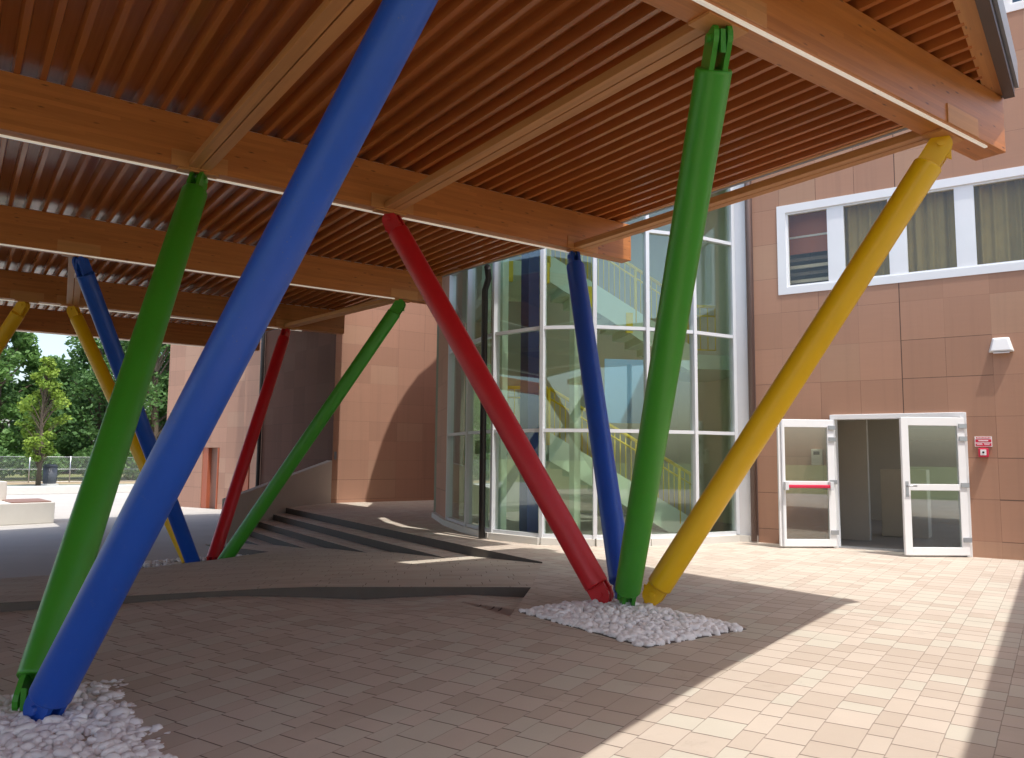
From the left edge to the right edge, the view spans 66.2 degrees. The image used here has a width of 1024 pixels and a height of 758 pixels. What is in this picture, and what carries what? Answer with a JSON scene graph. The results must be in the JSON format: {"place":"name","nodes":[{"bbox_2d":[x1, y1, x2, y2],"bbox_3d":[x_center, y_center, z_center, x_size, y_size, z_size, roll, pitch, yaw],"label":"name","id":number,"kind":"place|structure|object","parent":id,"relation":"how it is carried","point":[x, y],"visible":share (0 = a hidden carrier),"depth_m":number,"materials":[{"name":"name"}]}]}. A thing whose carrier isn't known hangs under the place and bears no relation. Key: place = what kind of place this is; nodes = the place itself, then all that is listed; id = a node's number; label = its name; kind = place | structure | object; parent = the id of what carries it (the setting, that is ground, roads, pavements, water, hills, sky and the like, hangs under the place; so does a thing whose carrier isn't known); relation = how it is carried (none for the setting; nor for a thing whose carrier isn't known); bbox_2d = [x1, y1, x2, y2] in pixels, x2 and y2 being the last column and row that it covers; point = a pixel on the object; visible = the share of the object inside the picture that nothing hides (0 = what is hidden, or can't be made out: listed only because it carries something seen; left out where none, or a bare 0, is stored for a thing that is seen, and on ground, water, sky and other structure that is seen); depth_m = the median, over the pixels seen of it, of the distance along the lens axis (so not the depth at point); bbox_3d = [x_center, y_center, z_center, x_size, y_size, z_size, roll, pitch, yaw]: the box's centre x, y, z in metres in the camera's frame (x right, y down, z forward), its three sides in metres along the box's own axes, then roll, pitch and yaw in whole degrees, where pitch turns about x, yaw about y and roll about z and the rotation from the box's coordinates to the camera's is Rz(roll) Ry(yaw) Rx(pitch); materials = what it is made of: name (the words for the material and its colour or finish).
{"place":"outdoors","nodes":[
{"label":"outdoors","id":0,"kind":"place"},
{"bbox_2d":[0,463,138,480],"bbox_3d":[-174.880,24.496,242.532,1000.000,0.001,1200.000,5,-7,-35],"label":"ground","id":1,"kind":"structure","parent":0,"point":[11,477],"depth_m":69.08,"materials":[{"name":"green plant"}]},
{"bbox_2d":[0,360,14,385],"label":"broadleaf tree","id":2,"kind":"object","parent":1,"relation":"on","point":[8,377],"visible":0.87,"depth_m":60.64,"materials":[{"name":"green plant"}]},
{"bbox_2d":[0,331,63,461],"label":"broadleaf tree","id":3,"kind":"object","parent":1,"relation":"on","point":[22,351],"visible":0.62,"depth_m":63.95,"materials":[{"name":"green plant"}]},
{"bbox_2d":[1,357,65,465],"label":"broadleaf tree","id":4,"kind":"object","parent":1,"relation":"on","point":[16,373],"visible":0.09,"depth_m":81.06,"materials":[{"name":"green plant"}]},
{"bbox_2d":[0,355,96,463],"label":"broadleaf tree","id":5,"kind":"object","parent":1,"relation":"on","point":[17,396],"visible":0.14,"depth_m":66.06,"materials":[{"name":"green plant"}]},
{"bbox_2d":[6,362,112,473],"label":"broadleaf tree","id":6,"kind":"object","parent":1,"relation":"on","point":[82,371],"visible":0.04,"depth_m":83.49,"materials":[{"name":"green plant"}]},
{"bbox_2d":[31,336,167,460],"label":"broadleaf tree","id":7,"kind":"object","parent":1,"relation":"on","point":[70,445],"visible":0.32,"depth_m":65.15,"materials":[{"name":"green plant"}]},
{"bbox_2d":[78,340,168,470],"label":"broadleaf tree","id":8,"kind":"object","parent":1,"relation":"on","point":[114,378],"visible":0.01,"depth_m":86.35,"materials":[{"name":"green plant"}]},
{"bbox_2d":[89,340,170,440],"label":"broadleaf tree","id":9,"kind":"object","parent":1,"relation":"on","point":[153,390],"visible":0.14,"depth_m":68.44,"materials":[{"name":"green plant"}]},
{"bbox_2d":[145,346,168,428],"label":"broadleaf tree","id":10,"kind":"object","parent":1,"relation":"on","point":[163,379],"visible":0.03,"depth_m":68.76,"materials":[{"name":"green plant"}]},
{"bbox_2d":[7,484,133,485],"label":"path","id":11,"kind":"structure","parent":0,"point":[59,485],"depth_m":53.18,"materials":[{"name":"grey concrete"}]},
{"bbox_2d":[14,356,72,485],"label":"sapling","id":12,"kind":"object","parent":11,"relation":"on","point":[43,446],"visible":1,"depth_m":52.92,"materials":[{"name":"green plant"}]},
{"bbox_2d":[41,464,58,484],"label":"litter bin","id":13,"kind":"object","parent":11,"relation":"on","point":[50,474],"visible":0.99,"depth_m":53.51,"materials":[{"name":"plastic"}]},
{"bbox_2d":[7,480,135,484],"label":"verge","id":14,"kind":"structure","parent":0,"point":[59,482],"depth_m":57.89,"materials":[{"name":"green plant"}]},
{"bbox_2d":[0,447,24,478],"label":"shrub","id":15,"kind":"object","parent":14,"relation":"on","point":[5,451],"visible":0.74,"depth_m":59.70,"materials":[{"name":"green plant"}]},
{"bbox_2d":[10,451,72,480],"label":"shrub","id":16,"kind":"object","parent":14,"relation":"on","point":[57,454],"visible":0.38,"depth_m":61.06,"materials":[{"name":"green plant"}]},
{"bbox_2d":[0,456,139,482],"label":"chain link fence","id":17,"kind":"object","parent":14,"relation":"on","point":[29,472],"visible":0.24,"depth_m":58.01,"materials":[{"name":"grey metal"}]},
{"bbox_2d":[67,445,93,475],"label":"shrub","id":18,"kind":"object","parent":14,"relation":"on","point":[84,453],"visible":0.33,"depth_m":62.76,"materials":[{"name":"green plant"}]},
{"bbox_2d":[123,450,139,479],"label":"shrub","id":19,"kind":"object","parent":14,"relation":"on","point":[130,466],"visible":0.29,"depth_m":64.54,"materials":[{"name":"green plant"}]},
{"bbox_2d":[1,332,169,440],"label":"sky","id":20,"kind":"structure","parent":0,"point":[50,344],"materials":[{"name":"white"}]},
{"bbox_2d":[0,493,221,578],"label":"yard","id":21,"kind":"structure","parent":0,"point":[27,550],"depth_m":20.89,"materials":[{"name":"concrete"}]},
{"bbox_2d":[0,301,29,354],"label":"leaning column","id":22,"kind":"structure","parent":21,"relation":"on","point":[13,320],"depth_m":15.25,"materials":[{"name":"yellow metal"}]},
{"bbox_2d":[0,481,54,525],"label":"planter bench","id":23,"kind":"object","parent":21,"relation":"on","point":[26,511],"visible":1,"depth_m":24.66,"materials":[{"name":"concrete"}]},
{"bbox_2d":[6,485,132,494],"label":"wall","id":24,"kind":"structure","parent":21,"relation":"on","point":[32,490],"depth_m":42.17,"materials":[{"name":"concrete"}]},
{"bbox_2d":[66,306,184,562],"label":"leaning column","id":25,"kind":"structure","parent":21,"relation":"on","point":[91,351],"depth_m":15.45,"materials":[{"name":"yellow metal"}]},
{"bbox_2d":[72,256,199,562],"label":"leaning column","id":26,"kind":"structure","parent":21,"relation":"on","point":[98,309],"depth_m":12.37,"materials":[{"name":"blue metal"}]},
{"bbox_2d":[141,554,248,567],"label":"pebbles","id":27,"kind":"object","parent":21,"relation":"on","point":[150,563],"visible":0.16,"depth_m":14.99,"materials":[{"name":"stone"}]},
{"bbox_2d":[167,336,265,508],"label":"yard building","id":28,"kind":"structure","parent":21,"relation":"on","point":[207,483],"depth_m":32.22,"materials":[{"name":"paint"}]},
{"bbox_2d":[201,448,219,508],"bbox_3d":[-12.420,4.092,32.522,1.100,2.500,0.290,-3,-7,32],"label":"door","id":29,"kind":"structure","parent":28,"relation":"in","point":[209,492],"depth_m":32.62,"materials":[{"name":"brown wood"}]},
{"bbox_2d":[242,466,249,490],"bbox_3d":[-10.553,3.996,31.316,0.240,2.490,0.410,9,-10,-57],"label":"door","id":30,"kind":"structure","parent":28,"relation":"in","point":[246,484],"depth_m":31.21,"materials":[{"name":"brown wood"}]},
{"bbox_2d":[206,328,289,560],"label":"leaning column","id":31,"kind":"structure","parent":21,"relation":"on","point":[218,541],"depth_m":16.33,"materials":[{"name":"red metal"}]},
{"bbox_2d":[218,299,405,558],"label":"leaning column","id":32,"kind":"structure","parent":21,"relation":"on","point":[308,437],"depth_m":14.68,"materials":[{"name":"green metal"}]},
{"bbox_2d":[255,302,436,502],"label":"building","id":33,"kind":"structure","parent":21,"relation":"on","point":[374,441],"depth_m":26.18,"materials":[{"name":"ceramic"}]},
{"bbox_2d":[0,543,541,611],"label":"ramp","id":34,"kind":"structure","parent":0,"point":[272,571],"depth_m":10.06,"materials":[{"name":"grey concrete"}]},
{"bbox_2d":[0,595,985,757],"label":"paving","id":35,"kind":"structure","parent":0,"point":[467,676],"depth_m":5.30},
{"bbox_2d":[0,679,177,757],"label":"pebbles","id":36,"kind":"object","parent":35,"relation":"on","point":[112,728],"visible":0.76,"depth_m":4.62,"materials":[{"name":"stone"}]},
{"bbox_2d":[11,172,207,710],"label":"leaning column","id":37,"kind":"structure","parent":35,"relation":"on","point":[78,550],"depth_m":6.16,"materials":[{"name":"green metal"}]},
{"bbox_2d":[23,0,437,721],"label":"leaning column","id":38,"kind":"structure","parent":35,"relation":"on","point":[335,142],"depth_m":4.43,"materials":[{"name":"blue metal"}]},
{"bbox_2d":[0,0,1018,350],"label":"timber canopy","id":39,"kind":"object","parent":38,"relation":"on","point":[500,130],"visible":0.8,"depth_m":7.88,"materials":[{"name":"brown wood"}]},
{"bbox_2d":[286,500,1023,757],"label":"plaza","id":40,"kind":"structure","parent":0,"point":[928,647],"depth_m":7.36,"materials":[{"name":"stone"}]},
{"bbox_2d":[222,461,331,542],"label":"wedge wall","id":41,"kind":"structure","parent":40,"relation":"on","point":[311,485],"depth_m":22.67,"materials":[{"name":"grey concrete"}]},
{"bbox_2d":[245,513,469,557],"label":"stone steps","id":42,"kind":"structure","parent":40,"relation":"on","point":[286,529],"depth_m":17.23,"materials":[{"name":"grey stone"}]},
{"bbox_2d":[432,183,757,546],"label":"glass stair tower","id":43,"kind":"structure","parent":40,"relation":"on","point":[531,345],"depth_m":17.19,"materials":[{"name":"glass"}]},
{"bbox_2d":[478,264,491,537],"bbox_3d":[-0.474,0.401,14.331,0.174,4.965,0.540,1,-6,-7],"label":"downpipe","id":44,"kind":"object","parent":43,"relation":"attached to","point":[483,413],"visible":0.97,"depth_m":14.43,"materials":[{"name":"black metal"}]},
{"bbox_2d":[475,249,729,531],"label":"staircase","id":45,"kind":"structure","parent":43,"relation":"in","point":[612,310],"depth_m":16.08,"materials":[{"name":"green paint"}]},
{"bbox_2d":[604,359,643,422],"bbox_3d":[2.752,0.288,18.453,1.200,1.500,0.030,1,-6,-9],"label":"window pane","id":46,"kind":"structure","parent":43,"relation":"attached to","point":[624,388],"depth_m":18.42,"materials":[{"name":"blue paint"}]},
{"bbox_2d":[518,597,745,647],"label":"pebbles","id":47,"kind":"object","parent":40,"relation":"on","point":[647,625],"visible":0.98,"depth_m":6.95,"materials":[{"name":"stone"}]},
{"bbox_2d":[382,213,613,602],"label":"leaning column","id":48,"kind":"structure","parent":47,"relation":"on","point":[582,559],"depth_m":8.49,"materials":[{"name":"red metal"}]},
{"bbox_2d":[566,251,624,598],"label":"leaning column","id":49,"kind":"structure","parent":47,"relation":"on","point":[609,500],"depth_m":9.35,"materials":[{"name":"blue metal"}]},
{"bbox_2d":[615,25,732,605],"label":"leaning column","id":50,"kind":"structure","parent":47,"relation":"on","point":[709,98],"depth_m":6.13,"materials":[{"name":"green metal"}]},
{"bbox_2d":[642,135,952,605],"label":"leaning column","id":51,"kind":"structure","parent":40,"relation":"on","point":[910,192],"depth_m":7.41,"materials":[{"name":"yellow metal"}]},
{"bbox_2d":[744,0,1023,559],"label":"school building","id":52,"kind":"structure","parent":40,"relation":"on","point":[912,388],"depth_m":13.42,"materials":[{"name":"ceramic"}]},
{"bbox_2d":[777,419,838,546],"bbox_3d":[5.061,1.769,13.421,1.010,2.159,0.187,1,-6,-3],"label":"door","id":53,"kind":"structure","parent":52,"relation":"in","point":[783,485],"depth_m":13.43,"materials":[{"name":"white metal"}]},
{"bbox_2d":[811,449,822,464],"bbox_3d":[5.324,1.364,13.724,0.180,0.280,0.074,-3,-7,34],"label":"notice","id":54,"kind":"object","parent":52,"relation":"attached to","point":[816,456],"depth_m":13.70,"materials":[{"name":"white paper"}]},
{"bbox_2d":[776,166,1023,294],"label":"window","id":55,"kind":"structure","parent":52,"relation":"in","point":[963,186],"depth_m":13.32,"materials":[{"name":"white metal"}]},
{"bbox_2d":[899,417,971,555],"bbox_3d":[6.670,1.682,12.390,1.050,2.159,0.182,1,-6,-2],"label":"door","id":56,"kind":"structure","parent":52,"relation":"in","point":[962,485],"depth_m":12.36,"materials":[{"name":"white metal"}]},
{"bbox_2d":[975,436,991,446],"bbox_3d":[7.424,0.985,12.379,0.235,0.160,0.014,-3,-7,34],"label":"alarm sign","id":57,"kind":"object","parent":52,"relation":"attached to","point":[983,441],"visible":1,"depth_m":12.37,"materials":[{"name":"red plastic"}]},
{"bbox_2d":[978,448,988,456],"bbox_3d":[7.395,1.155,12.326,0.140,0.140,0.104,-3,-7,34],"label":"fire alarm button","id":58,"kind":"object","parent":52,"relation":"attached to","point":[983,452],"visible":1,"depth_m":12.29,"materials":[{"name":"red plastic"}]},
{"bbox_2d":[989,337,1013,353],"bbox_3d":[7.669,-0.530,12.329,0.340,0.250,0.085,-3,-7,34],"label":"wall light","id":59,"kind":"object","parent":52,"relation":"attached to","point":[1001,345],"visible":1,"depth_m":12.30,"materials":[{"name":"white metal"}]},
{"bbox_2d":[1003,0,1023,12],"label":"window","id":60,"kind":"structure","parent":52,"relation":"in","point":[1009,6],"depth_m":12.67,"materials":[{"name":"white metal"}]}
]}

